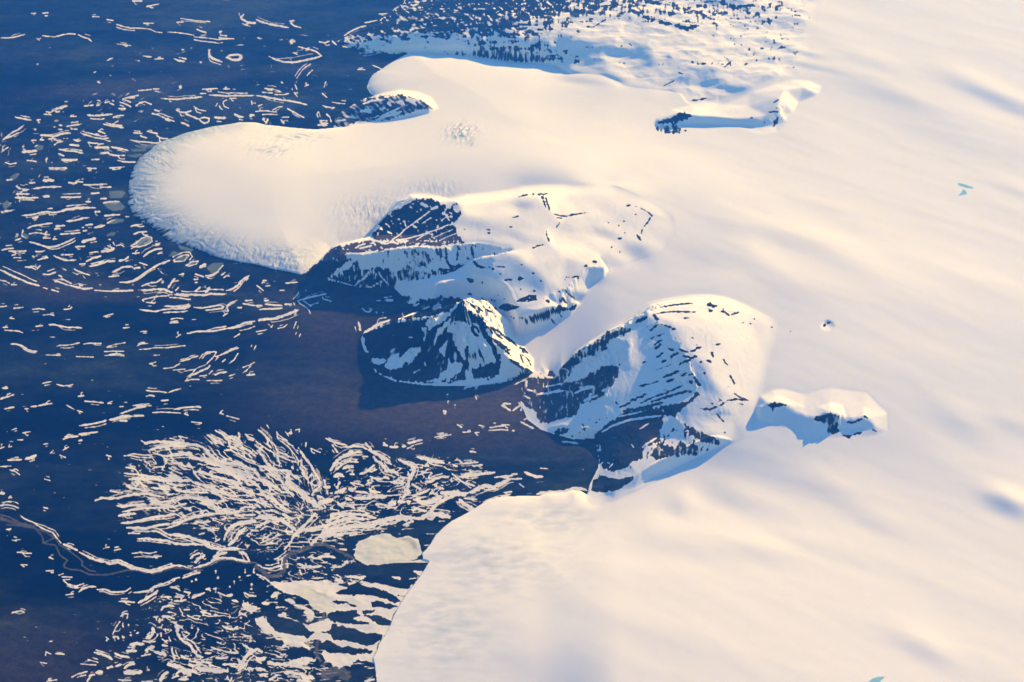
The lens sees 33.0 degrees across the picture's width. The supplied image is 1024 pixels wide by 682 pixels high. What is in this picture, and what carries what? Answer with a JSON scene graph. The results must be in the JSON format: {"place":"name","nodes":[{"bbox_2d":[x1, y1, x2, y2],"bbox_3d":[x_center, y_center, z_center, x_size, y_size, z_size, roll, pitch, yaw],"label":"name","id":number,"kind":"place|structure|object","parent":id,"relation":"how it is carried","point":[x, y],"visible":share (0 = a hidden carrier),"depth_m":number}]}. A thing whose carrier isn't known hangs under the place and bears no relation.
{"place":"outdoors","nodes":[
{"label":"outdoors","id":0,"kind":"place"},
{"bbox_2d":[0,0,599,681],"bbox_3d":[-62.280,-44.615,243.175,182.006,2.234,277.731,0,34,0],"label":"water","id":1,"kind":"structure","parent":0,"point":[204,472],"depth_m":168.94},
{"bbox_2d":[104,202,124,210],"bbox_3d":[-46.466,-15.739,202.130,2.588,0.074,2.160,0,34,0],"label":"frozen pond","id":2,"kind":"structure","parent":1,"relation":"on","point":[115,206],"depth_m":202.16},
{"bbox_2d":[137,237,151,246],"bbox_3d":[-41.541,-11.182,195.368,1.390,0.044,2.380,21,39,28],"label":"frozen pond","id":3,"kind":"structure","parent":1,"relation":"on","point":[145,241],"depth_m":195.45},
{"bbox_2d":[207,263,223,273],"bbox_3d":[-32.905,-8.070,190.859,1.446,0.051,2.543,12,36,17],"label":"frozen pond","id":4,"kind":"structure","parent":1,"relation":"on","point":[213,268],"depth_m":190.91},
{"bbox_2d":[128,111,441,274],"bbox_3d":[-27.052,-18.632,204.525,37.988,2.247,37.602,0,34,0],"label":"glacier","id":5,"kind":"object","parent":1,"relation":"on","point":[298,201],"visible":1,"depth_m":203.92},
{"bbox_2d":[293,585,335,611],"bbox_3d":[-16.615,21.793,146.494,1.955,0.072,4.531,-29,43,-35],"label":"frozen lake","id":6,"kind":"structure","parent":1,"relation":"on","point":[319,601],"depth_m":146.45},
{"bbox_2d":[333,90,437,127],"bbox_3d":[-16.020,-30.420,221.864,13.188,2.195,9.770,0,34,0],"label":"rocky knoll","id":7,"kind":"structure","parent":1,"relation":"on","point":[388,106],"depth_m":220.20},
{"bbox_2d":[354,534,419,564],"bbox_3d":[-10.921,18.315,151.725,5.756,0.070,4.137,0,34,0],"label":"ice floe","id":8,"kind":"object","parent":1,"relation":"on","point":[381,549],"depth_m":151.64},
{"bbox_2d":[361,293,533,385],"bbox_3d":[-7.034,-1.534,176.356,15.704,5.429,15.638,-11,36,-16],"label":"pyramid mountain","id":9,"kind":"structure","parent":1,"relation":"on","point":[473,341],"depth_m":174.33},
{"bbox_2d":[307,185,673,331],"bbox_3d":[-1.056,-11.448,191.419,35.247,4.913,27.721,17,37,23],"label":"snow plateau mountain","id":10,"kind":"structure","parent":1,"relation":"on","point":[544,256],"depth_m":187.69},
{"bbox_2d":[367,53,690,113],"bbox_3d":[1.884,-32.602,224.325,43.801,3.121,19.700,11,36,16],"label":"glacier","id":11,"kind":"object","parent":1,"relation":"on","point":[453,84],"visible":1,"depth_m":224.63},
{"bbox_2d":[534,279,643,375],"bbox_3d":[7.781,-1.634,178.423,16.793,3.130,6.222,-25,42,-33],"label":"glacier","id":12,"kind":"object","parent":1,"relation":"on","point":[611,305],"visible":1,"depth_m":178.41},
{"bbox_2d":[521,295,775,504],"bbox_3d":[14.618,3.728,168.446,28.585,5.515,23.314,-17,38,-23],"label":"mountain","id":13,"kind":"structure","parent":1,"relation":"on","point":[650,392],"depth_m":167.25},
{"bbox_2d":[335,0,819,104],"bbox_3d":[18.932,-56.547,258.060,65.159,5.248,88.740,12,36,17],"label":"hills","id":14,"kind":"structure","parent":0,"point":[719,52],"depth_m":234.54},
{"bbox_2d":[373,0,1023,681],"bbox_3d":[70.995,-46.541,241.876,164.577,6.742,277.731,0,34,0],"label":"ice cap","id":15,"kind":"object","parent":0,"point":[771,552],"visible":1,"depth_m":160.88},
{"bbox_2d":[656,80,822,132],"bbox_3d":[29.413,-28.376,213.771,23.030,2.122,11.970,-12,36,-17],"label":"nunatak ridge","id":16,"kind":"structure","parent":15,"relation":"on","point":[769,109],"depth_m":213.74},
{"bbox_2d":[756,387,888,438],"bbox_3d":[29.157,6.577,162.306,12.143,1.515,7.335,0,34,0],"label":"nunatak","id":17,"kind":"structure","parent":15,"relation":"on","point":[831,413],"depth_m":161.93},
{"bbox_2d":[822,322,834,330],"bbox_3d":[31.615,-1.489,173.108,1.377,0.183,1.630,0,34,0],"label":"nunatak","id":18,"kind":"structure","parent":15,"relation":"on","point":[826,326],"depth_m":173.14},
{"bbox_2d":[869,676,883,681],"bbox_3d":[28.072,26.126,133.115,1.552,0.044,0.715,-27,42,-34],"label":"meltwater pool","id":19,"kind":"structure","parent":15,"relation":"on","point":[877,679],"depth_m":133.18},
{"bbox_2d":[958,183,972,188],"bbox_3d":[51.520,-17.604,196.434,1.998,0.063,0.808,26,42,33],"label":"meltwater pool","id":20,"kind":"structure","parent":15,"relation":"on","point":[964,185],"depth_m":196.38}
]}

